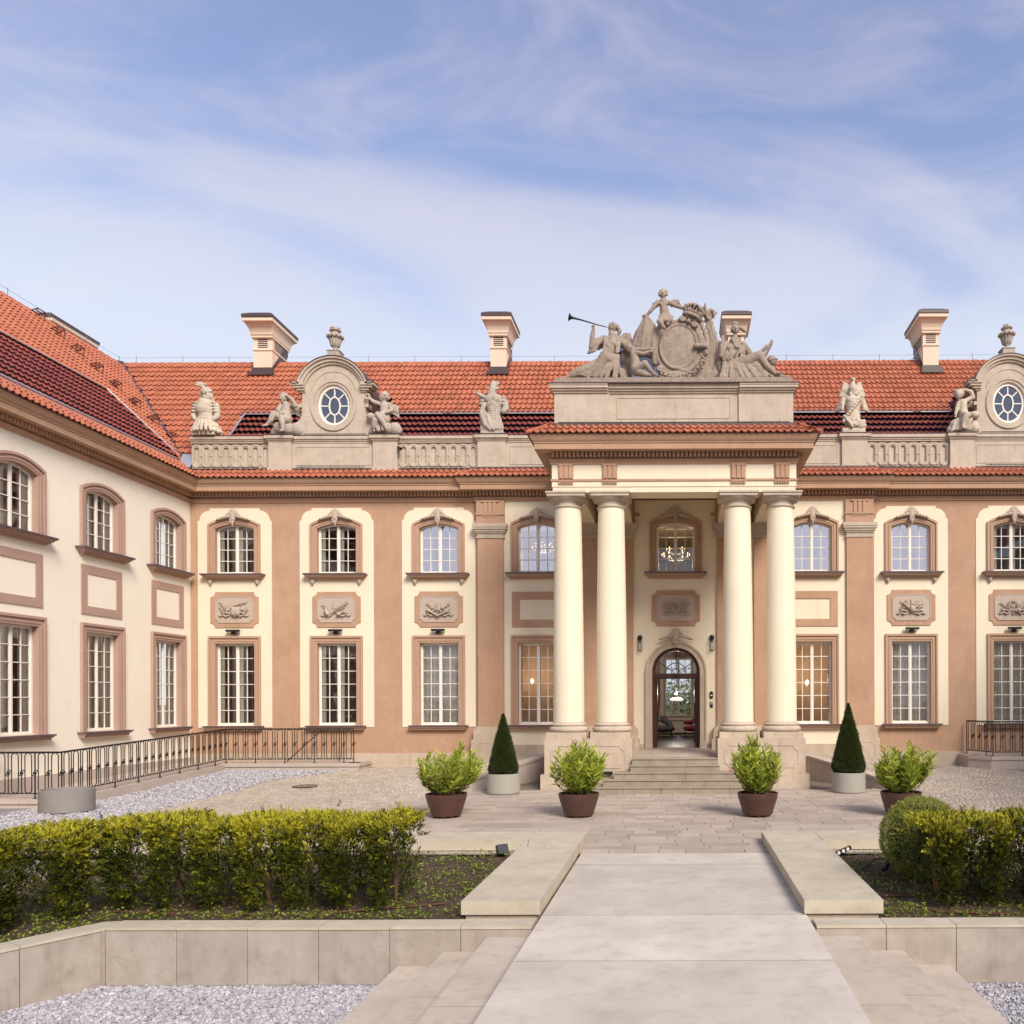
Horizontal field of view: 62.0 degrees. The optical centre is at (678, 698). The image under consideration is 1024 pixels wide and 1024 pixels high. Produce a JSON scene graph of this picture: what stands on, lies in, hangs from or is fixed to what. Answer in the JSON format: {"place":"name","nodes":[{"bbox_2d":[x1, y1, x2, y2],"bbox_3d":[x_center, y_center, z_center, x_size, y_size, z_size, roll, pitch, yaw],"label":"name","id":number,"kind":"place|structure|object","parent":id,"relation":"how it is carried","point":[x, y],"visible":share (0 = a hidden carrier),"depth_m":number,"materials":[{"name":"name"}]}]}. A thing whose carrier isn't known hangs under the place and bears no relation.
{"place":"outdoors","nodes":[
{"label":"outdoors","id":0,"kind":"place"},
{"bbox_2d":[0,769,345,829],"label":"gravel ground","id":1,"kind":"structure","parent":0,"point":[5,810],"depth_m":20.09,"materials":[{"name":"grey gravel"}]},
{"bbox_2d":[38,786,95,814],"bbox_3d":[-14.392,2.392,19.450,1.100,0.536,1.100,0,0,0],"label":"empty planter","id":2,"kind":"object","parent":1,"relation":"on","point":[61,800],"visible":1,"depth_m":19.05,"materials":[{"name":"grey concrete"}]},
{"bbox_2d":[0,855,509,942],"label":"soil","id":3,"kind":"structure","parent":0,"point":[362,903],"depth_m":10.73,"materials":[{"name":"brown soil"}]},
{"bbox_2d":[0,814,112,930],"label":"yew hedge","id":4,"kind":"object","parent":3,"relation":"on","point":[75,846],"visible":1,"depth_m":9.81,"materials":[{"name":"green plant"}]},
{"bbox_2d":[1,853,500,939],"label":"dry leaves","id":5,"kind":"object","parent":3,"relation":"on","point":[294,898],"visible":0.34,"depth_m":10.67,"materials":[{"name":"brown plant"}]},
{"bbox_2d":[0,849,515,941],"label":"ground cover","id":6,"kind":"object","parent":3,"relation":"on","point":[245,912],"visible":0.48,"depth_m":10.21,"materials":[{"name":"green plant"}]},
{"bbox_2d":[91,799,430,911],"bbox_3d":[-5.319,2.003,10.735,4.104,1.390,1.494,0,0,0],"label":"yew hedge","id":7,"kind":"object","parent":3,"relation":"on","point":[206,828],"visible":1,"depth_m":10.29,"materials":[{"name":"green plant"}]},
{"bbox_2d":[114,902,445,915],"bbox_3d":[-4.982,2.646,10.328,4.019,0.052,0.215,0,0,-5],"label":"irrigation pipe","id":8,"kind":"object","parent":3,"relation":"on","point":[286,912],"visible":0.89,"depth_m":10.26,"materials":[{"name":"brown plastic"}]},
{"bbox_2d":[160,703,689,723],"bbox_3d":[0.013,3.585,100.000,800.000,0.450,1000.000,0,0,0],"label":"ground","id":9,"kind":"structure","parent":0,"point":[165,712],"depth_m":230.72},
{"bbox_2d":[666,669,690,714],"bbox_3d":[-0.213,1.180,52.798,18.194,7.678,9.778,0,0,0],"label":"garden shrub","id":10,"kind":"object","parent":9,"relation":"on","point":[674,705],"visible":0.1,"depth_m":52.43,"materials":[{"name":"green plant"}]},
{"bbox_2d":[0,855,880,923],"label":"earth","id":11,"kind":"structure","parent":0,"point":[37,861],"depth_m":12.77,"materials":[{"name":"brown soil"}]},
{"bbox_2d":[0,291,197,797],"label":"side wing","id":12,"kind":"structure","parent":11,"relation":"on","point":[98,479],"depth_m":24.39,"materials":[{"name":"beige paint"}]},
{"bbox_2d":[0,612,56,742],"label":"window","id":13,"kind":"structure","parent":12,"relation":"in","point":[32,718],"depth_m":21.83,"materials":[{"name":"white paint"}]},
{"bbox_2d":[0,450,58,544],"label":"window","id":14,"kind":"structure","parent":12,"relation":"in","point":[31,498],"depth_m":21.73,"materials":[{"name":"white paint"}]},
{"bbox_2d":[77,622,133,737],"bbox_3d":[-17.112,-0.531,24.450,0.620,3.282,2.040,0,0,0],"label":"window","id":15,"kind":"structure","parent":12,"relation":"in","point":[113,638],"depth_m":24.77,"materials":[{"name":"white paint"}]},
{"bbox_2d":[75,483,135,563],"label":"window","id":16,"kind":"structure","parent":12,"relation":"in","point":[112,523],"depth_m":24.69,"materials":[{"name":"white paint"}]},
{"bbox_2d":[148,631,193,732],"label":"window","id":17,"kind":"structure","parent":12,"relation":"in","point":[176,645],"depth_m":27.95,"materials":[{"name":"white paint"}]},
{"bbox_2d":[147,508,194,578],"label":"window","id":18,"kind":"structure","parent":12,"relation":"in","point":[176,564],"depth_m":27.92,"materials":[{"name":"white paint"}]},
{"bbox_2d":[0,761,371,807],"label":"walkway","id":19,"kind":"structure","parent":11,"relation":"on","point":[126,787],"depth_m":25.51,"materials":[{"name":"stone"}]},
{"bbox_2d":[0,728,355,798],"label":"iron railing","id":20,"kind":"object","parent":19,"relation":"on","point":[98,766],"visible":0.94,"depth_m":24.29,"materials":[{"name":"brown metal"}]},
{"bbox_2d":[209,831,587,920],"bbox_3d":[-4.931,2.688,12.580,6.512,0.478,5.230,0,0,0],"label":"stone border","id":21,"kind":"object","parent":11,"relation":"on","point":[524,881],"visible":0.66,"depth_m":12.17,"materials":[{"name":"beige stone"}]},
{"bbox_2d":[462,754,543,791],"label":"ramp wall","id":22,"kind":"structure","parent":11,"relation":"on","point":[531,769],"depth_m":25.80,"materials":[{"name":"stone"}]},
{"bbox_2d":[1,285,1023,789],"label":"palace","id":23,"kind":"structure","parent":11,"relation":"on","point":[827,559],"depth_m":28.85,"materials":[{"name":"paint"}]},
{"bbox_2d":[190,382,222,434],"bbox_3d":[-16.551,-10.145,28.933,1.100,1.924,0.710,0,0,0],"label":"armour statue","id":24,"kind":"object","parent":23,"relation":"on","point":[205,415],"visible":0.98,"depth_m":28.80,"materials":[{"name":"beige stone"}]},
{"bbox_2d":[225,629,239,634],"bbox_3d":[-15.508,-2.308,28.780,0.460,0.175,0.200,0,0,0],"label":"wall spotlight","id":25,"kind":"object","parent":23,"relation":"attached to","point":[233,631],"depth_m":28.68,"materials":[{"name":"black plastic"}]},
{"bbox_2d":[199,509,265,585],"bbox_3d":[-15.519,-5.270,29.000,2.160,2.668,0.800,0,0,0],"label":"window","id":26,"kind":"structure","parent":23,"relation":"in","point":[233,539],"depth_m":28.97,"materials":[{"name":"white paint"}]},
{"bbox_2d":[202,636,263,729],"bbox_3d":[-15.502,-0.537,29.020,2.040,3.282,0.760,0,0,0],"label":"window","id":27,"kind":"structure","parent":23,"relation":"in","point":[234,662],"depth_m":29.05,"materials":[{"name":"white paint"}]},
{"bbox_2d":[262,392,302,434],"bbox_3d":[-13.792,-9.947,28.833,1.286,1.541,0.802,0,0,0],"label":"cherub statue","id":28,"kind":"object","parent":23,"relation":"on","point":[281,413],"visible":0.97,"depth_m":28.82,"materials":[{"name":"beige stone"}]},
{"bbox_2d":[326,326,343,356],"bbox_3d":[-12.091,-12.404,29.100,0.615,1.353,0.617,0,0,0],"label":"stone urn","id":29,"kind":"object","parent":23,"relation":"on","point":[335,337],"visible":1,"depth_m":28.94,"materials":[{"name":"beige stone"}]},
{"bbox_2d":[328,629,341,633],"bbox_3d":[-11.948,-2.321,28.780,0.460,0.175,0.200,0,0,0],"label":"wall spotlight","id":30,"kind":"object","parent":23,"relation":"attached to","point":[335,631],"depth_m":28.71,"materials":[{"name":"black plastic"}]},
{"bbox_2d":[302,508,367,584],"bbox_3d":[-11.959,-5.283,28.930,2.160,2.668,0.660,0,0,0],"label":"window","id":31,"kind":"structure","parent":23,"relation":"in","point":[334,521],"depth_m":28.85,"materials":[{"name":"white paint"}]},
{"bbox_2d":[305,636,365,729],"bbox_3d":[-11.942,-0.549,29.020,2.040,3.282,0.760,0,0,0],"label":"window","id":32,"kind":"structure","parent":23,"relation":"in","point":[336,662],"depth_m":29.05,"materials":[{"name":"white paint"}]},
{"bbox_2d":[364,391,401,434],"bbox_3d":[-10.338,-9.976,28.857,1.255,1.576,0.754,0,0,0],"label":"cherub statue","id":33,"kind":"object","parent":23,"relation":"on","point":[380,423],"visible":0.93,"depth_m":28.83,"materials":[{"name":"beige stone"}]},
{"bbox_2d":[405,508,469,584],"bbox_3d":[-8.389,-5.295,28.995,2.160,2.668,0.790,0,0,0],"label":"window","id":34,"kind":"structure","parent":23,"relation":"in","point":[438,539],"depth_m":29.02,"materials":[{"name":"glass"}]},
{"bbox_2d":[431,629,444,633],"bbox_3d":[-8.378,-2.333,28.780,0.460,0.175,0.200,0,0,0],"label":"wall spotlight","id":35,"kind":"object","parent":23,"relation":"attached to","point":[438,631],"depth_m":28.68,"materials":[{"name":"black plastic"}]},
{"bbox_2d":[408,635,468,729],"bbox_3d":[-8.372,-0.562,29.020,2.040,3.282,0.760,0,0,0],"label":"window","id":36,"kind":"structure","parent":23,"relation":"in","point":[438,661],"depth_m":29.05,"materials":[{"name":"white paint"}]},
{"bbox_2d":[476,380,508,432],"bbox_3d":[-6.513,-10.206,28.961,1.129,1.974,0.627,0,0,0],"label":"armour statue","id":37,"kind":"object","parent":23,"relation":"on","point":[493,403],"visible":0.93,"depth_m":28.77,"materials":[{"name":"beige stone"}]},
{"bbox_2d":[505,507,554,578],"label":"window","id":38,"kind":"structure","parent":23,"relation":"in","point":[532,534],"depth_m":28.97,"materials":[{"name":"glass"}]},
{"bbox_2d":[508,635,553,728],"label":"window","id":39,"kind":"structure","parent":23,"relation":"in","point":[517,641],"depth_m":28.86,"materials":[{"name":"white paint"}]},
{"bbox_2d":[602,771,612,774],"bbox_3d":[-2.263,2.148,23.760,0.720,0.100,0.120,0,0,0],"label":"strip light","id":40,"kind":"object","parent":23,"relation":"attached to","point":[607,772],"visible":0.45,"depth_m":23.70,"materials":[{"name":"black plastic"}]},
{"bbox_2d":[637,635,641,650],"bbox_3d":[-1.357,-1.928,28.708,0.170,0.565,0.180,0,0,0],"label":"wall lantern","id":41,"kind":"object","parent":23,"relation":"attached to","point":[639,637],"depth_m":28.69,"materials":[{"name":"black metal"}]},
{"bbox_2d":[656,679,659,746],"bbox_3d":[-0.758,0.518,29.460,0.141,2.390,0.780,0,0,0],"label":"door","id":42,"kind":"structure","parent":23,"relation":"in","point":[656,679],"depth_m":29.17,"materials":[{"name":"brown wood"}]},
{"bbox_2d":[658,716,676,736],"bbox_3d":[-0.788,1.250,37.297,1.386,0.952,1.094,0,0,0],"label":"armchair","id":43,"kind":"object","parent":23,"relation":"on","point":[669,727],"visible":0.64,"depth_m":36.98,"materials":[{"name":"grey fabric"}]},
{"bbox_2d":[555,288,792,381],"bbox_3d":[-0.158,-10.732,24.683,6.960,2.954,1.094,0,0,0],"label":"sculpture group","id":44,"kind":"object","parent":23,"relation":"on","point":[682,348],"visible":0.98,"depth_m":24.49,"materials":[{"name":"stone"}]},
{"bbox_2d":[644,507,706,578],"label":"window","id":45,"kind":"structure","parent":23,"relation":"in","point":[675,519],"depth_m":28.77,"materials":[{"name":"white paint"}]},
{"bbox_2d":[662,547,689,560],"bbox_3d":[-0.120,-5.740,31.500,1.066,1.000,1.063,0,0,0],"label":"chandelier","id":46,"kind":"object","parent":23,"relation":"hanging from","point":[677,553],"visible":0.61,"depth_m":31.49,"materials":[{"name":"metal"}]},
{"bbox_2d":[670,651,682,700],"bbox_3d":[-0.106,-1.790,35.500,0.587,3.800,0.559,0,0,0],"label":"pendant lamp","id":47,"kind":"object","parent":23,"relation":"hanging from","point":[676,699],"visible":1,"depth_m":35.49,"materials":[{"name":"beige glass"}]},
{"bbox_2d":[664,658,691,715],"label":"hall window","id":48,"kind":"structure","parent":23,"relation":"in","point":[678,680],"depth_m":40.41,"materials":[{"name":"white paint"}]},
{"bbox_2d":[681,718,694,736],"bbox_3d":[0.714,1.185,37.256,1.279,1.068,1.013,0,0,0],"label":"armchair","id":49,"kind":"object","parent":23,"relation":"on","point":[690,727],"visible":0.43,"depth_m":36.99,"materials":[{"name":"red fabric"}]},
{"bbox_2d":[693,679,696,746],"bbox_3d":[0.561,0.513,29.460,0.141,2.390,0.780,0,0,0],"label":"door","id":50,"kind":"structure","parent":23,"relation":"in","point":[695,682],"depth_m":29.07,"materials":[{"name":"brown wood"}]},
{"bbox_2d":[709,635,713,650],"bbox_3d":[1.143,-1.937,28.708,0.170,0.565,0.180,0,0,0],"label":"wall lantern","id":51,"kind":"object","parent":23,"relation":"attached to","point":[711,637],"depth_m":28.69,"materials":[{"name":"black metal"}]},
{"bbox_2d":[796,634,840,727],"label":"window","id":52,"kind":"structure","parent":23,"relation":"in","point":[832,640],"depth_m":28.83,"materials":[{"name":"white paint"}]},
{"bbox_2d":[794,506,844,577],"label":"window","id":53,"kind":"structure","parent":23,"relation":"in","point":[816,534],"depth_m":28.97,"materials":[{"name":"glass"}]},
{"bbox_2d":[835,377,868,431],"bbox_3d":[6.085,-10.250,28.969,1.210,1.973,0.618,0,0,0],"label":"eagle statue","id":54,"kind":"object","parent":23,"relation":"on","point":[852,401],"visible":0.95,"depth_m":28.80,"materials":[{"name":"beige stone"}]},
{"bbox_2d":[905,627,918,631],"bbox_3d":[8.112,-2.391,28.780,0.460,0.175,0.200,0,0,0],"label":"wall spotlight","id":55,"kind":"object","parent":23,"relation":"attached to","point":[911,629],"depth_m":28.71,"materials":[{"name":"black plastic"}]},
{"bbox_2d":[880,506,943,582],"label":"window","id":56,"kind":"structure","parent":23,"relation":"in","point":[911,537],"depth_m":29.02,"materials":[{"name":"glass"}]},
{"bbox_2d":[882,634,942,727],"bbox_3d":[8.118,-0.619,29.020,2.040,3.282,0.760,0,0,0],"label":"window","id":57,"kind":"structure","parent":23,"relation":"in","point":[911,660],"depth_m":29.05,"materials":[{"name":"white paint"}]},
{"bbox_2d":[946,388,979,431],"bbox_3d":[9.968,-10.050,28.838,1.163,1.579,0.789,0,0,0],"label":"cherub statue","id":58,"kind":"object","parent":23,"relation":"on","point":[964,421],"visible":0.96,"depth_m":28.82,"materials":[{"name":"beige stone"}]},
{"bbox_2d":[982,506,1023,582],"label":"window","id":59,"kind":"structure","parent":23,"relation":"in","point":[1012,520],"depth_m":28.85,"materials":[{"name":"white paint"}]},
{"bbox_2d":[985,633,1023,727],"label":"window","id":60,"kind":"structure","parent":23,"relation":"in","point":[1005,651],"depth_m":29.21,"materials":[{"name":"white paint"}]},
{"bbox_2d":[997,323,1015,353],"bbox_3d":[11.539,-12.487,29.100,0.615,1.353,0.617,0,0,0],"label":"stone urn","id":61,"kind":"object","parent":23,"relation":"on","point":[1006,335],"visible":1,"depth_m":28.95,"materials":[{"name":"beige stone"}]},
{"bbox_2d":[1008,627,1021,631],"bbox_3d":[11.672,-2.404,28.780,0.460,0.175,0.200,0,0,0],"label":"wall spotlight","id":62,"kind":"object","parent":23,"relation":"attached to","point":[1013,629],"depth_m":28.68,"materials":[{"name":"black plastic"}]},
{"bbox_2d":[495,840,544,856],"bbox_3d":[-2.638,2.529,13.747,0.840,0.381,0.233,0,0,0],"label":"garden spotlight","id":63,"kind":"object","parent":11,"relation":"on","point":[502,849],"visible":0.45,"depth_m":13.71,"materials":[{"name":"black plastic"}]},
{"bbox_2d":[335,789,1009,853],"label":"stone paving","id":64,"kind":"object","parent":11,"relation":"on","point":[542,810],"visible":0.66,"depth_m":17.90,"materials":[{"name":"beige stone"}]},
{"bbox_2d":[412,738,486,818],"bbox_3d":[-5.032,1.753,18.334,1.626,1.741,1.598,0,0,0],"label":"potted oleander","id":65,"kind":"object","parent":64,"relation":"on","point":[446,796],"visible":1,"depth_m":18.09,"materials":[{"name":"plant"}]},
{"bbox_2d":[486,713,519,794],"bbox_3d":[-4.875,1.512,22.950,0.920,2.230,0.920,0,0,0],"label":"potted yew cone","id":66,"kind":"object","parent":64,"relation":"on","point":[505,780],"visible":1,"depth_m":22.70,"materials":[{"name":"green plant"}]},
{"bbox_2d":[547,738,609,817],"bbox_3d":[-2.161,1.729,18.331,1.335,1.769,1.334,0,0,22],"label":"potted oleander","id":67,"kind":"object","parent":64,"relation":"on","point":[579,772],"visible":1,"depth_m":18.07,"materials":[{"name":"plant"}]},
{"bbox_2d":[728,732,783,817],"bbox_3d":[1.694,1.657,18.354,1.305,1.886,1.177,0,0,0],"label":"potted oleander","id":68,"kind":"object","parent":64,"relation":"on","point":[758,775],"visible":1,"depth_m":18.09,"materials":[{"name":"plant"}]},
{"bbox_2d":[830,703,866,793],"bbox_3d":[4.694,1.351,22.956,1.031,2.486,1.011,0,0,0],"label":"potted yew cone","id":69,"kind":"object","parent":64,"relation":"on","point":[848,758],"visible":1,"depth_m":22.68,"materials":[{"name":"green plant"}]},
{"bbox_2d":[872,740,936,813],"bbox_3d":[5.011,1.719,18.381,1.416,1.738,1.386,0,0,0],"label":"potted oleander","id":70,"kind":"object","parent":64,"relation":"on","point":[904,776],"visible":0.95,"depth_m":18.18,"materials":[{"name":"plant"}]},
{"bbox_2d":[806,753,887,789],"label":"ramp wall","id":71,"kind":"structure","parent":11,"relation":"on","point":[818,768],"depth_m":25.83,"materials":[{"name":"stone"}]},
{"bbox_2d":[761,830,1022,919],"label":"stone border","id":72,"kind":"object","parent":11,"relation":"on","point":[822,878],"visible":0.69,"depth_m":11.63,"materials":[{"name":"beige stone"}]},
{"bbox_2d":[958,753,1023,768],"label":"walkway","id":73,"kind":"structure","parent":11,"relation":"on","point":[1000,761],"depth_m":27.37,"materials":[{"name":"stone"}]},
{"bbox_2d":[965,720,1023,755],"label":"iron railing","id":74,"kind":"object","parent":73,"relation":"on","point":[992,737],"visible":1,"depth_m":27.53,"materials":[{"name":"metal"}]},
{"bbox_2d":[0,0,1023,704],"label":"sky","id":75,"kind":"structure","parent":0,"point":[393,175],"materials":[{"name":"blue"}]},
{"bbox_2d":[0,982,1023,1023],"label":"gravel ground","id":76,"kind":"structure","parent":0,"point":[312,985],"depth_m":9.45,"materials":[{"name":"grey gravel"}]},
{"bbox_2d":[0,919,535,1012],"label":"garden wall","id":77,"kind":"structure","parent":76,"relation":"on","point":[43,967],"depth_m":9.50,"materials":[{"name":"stone"}]},
{"bbox_2d":[812,917,1023,981],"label":"garden wall","id":78,"kind":"structure","parent":76,"relation":"on","point":[979,949],"depth_m":9.50,"materials":[{"name":"stone"}]},
{"bbox_2d":[16,752,1023,855],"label":"sett paving","id":79,"kind":"structure","parent":0,"point":[232,803],"depth_m":22.88,"materials":[{"name":"beige stone"}]},
{"bbox_2d":[292,784,317,786],"bbox_3d":[-10.891,2.536,24.100,0.680,0.032,0.680,0,0,0],"label":"manhole cover","id":80,"kind":"object","parent":79,"relation":"on","point":[307,785],"visible":1,"depth_m":24.02,"materials":[{"name":"metal"}]},
{"bbox_2d":[592,748,744,793],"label":"entrance steps","id":81,"kind":"structure","parent":79,"relation":"on","point":[674,771],"depth_m":23.20,"materials":[{"name":"stone"}]},
{"bbox_2d":[337,853,1008,1023],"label":"path","id":82,"kind":"structure","parent":0,"point":[674,938],"depth_m":8.34,"materials":[{"name":"stone"}]},
{"bbox_2d":[838,853,1023,917],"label":"soil","id":83,"kind":"structure","parent":0,"point":[917,900],"depth_m":10.95,"materials":[{"name":"brown soil"}]},
{"bbox_2d":[834,845,851,854],"bbox_3d":[2.688,2.546,13.750,0.405,0.189,0.068,0,0,-21],"label":"garden spotlight","id":84,"kind":"object","parent":83,"relation":"on","point":[843,850],"visible":0.73,"depth_m":13.75,"materials":[{"name":"black plastic"}]},
{"bbox_2d":[855,858,889,871],"bbox_3d":[2.768,2.498,12.421,0.805,0.226,0.266,0,0,25],"label":"garden spotlight","id":85,"kind":"object","parent":83,"relation":"on","point":[885,866],"visible":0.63,"depth_m":12.34,"materials":[{"name":"black plastic"}]},
{"bbox_2d":[871,879,945,880],"bbox_3d":[3.384,2.612,11.860,1.253,0.051,0.102,0,0,0],"label":"irrigation pipe","id":86,"kind":"object","parent":83,"relation":"on","point":[895,880],"visible":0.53,"depth_m":11.86,"materials":[{"name":"black plastic"}]},
{"bbox_2d":[878,794,961,879],"bbox_3d":[3.570,2.032,12.151,1.282,1.262,1.288,0,0,0],"label":"box ball","id":87,"kind":"object","parent":83,"relation":"on","point":[896,844],"visible":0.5,"depth_m":11.94,"materials":[{"name":"green plant"}]},
{"bbox_2d":[844,849,1023,917],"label":"ground cover","id":88,"kind":"object","parent":83,"relation":"on","point":[910,903],"visible":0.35,"depth_m":10.65,"materials":[{"name":"green plant"}]},
{"bbox_2d":[844,853,1023,917],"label":"dry leaves","id":89,"kind":"object","parent":83,"relation":"on","point":[931,885],"visible":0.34,"depth_m":10.96,"materials":[{"name":"brown plant"}]},
{"bbox_2d":[883,892,993,896],"bbox_3d":[3.457,2.611,11.032,1.503,0.036,0.153,0,0,-3],"label":"irrigation pipe","id":90,"kind":"object","parent":83,"relation":"on","point":[922,895],"visible":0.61,"depth_m":10.96,"materials":[{"name":"brown plastic"}]},
{"bbox_2d":[898,802,1023,906],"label":"yew hedge","id":91,"kind":"object","parent":83,"relation":"on","point":[1001,839],"visible":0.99,"depth_m":10.37,"materials":[{"name":"green plant"}]},
{"bbox_2d":[917,905,1010,914],"bbox_3d":[3.480,2.621,10.162,1.104,0.062,0.160,0,0,24],"label":"irrigation pipe","id":92,"kind":"object","parent":83,"relation":"on","point":[1000,913],"visible":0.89,"depth_m":10.06,"materials":[{"name":"brown plastic"}]},
{"bbox_2d":[969,982,1023,1023],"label":"white gravel","id":93,"kind":"structure","parent":0,"point":[1004,1012],"depth_m":8.94,"materials":[{"name":"white gravel"}]}
]}

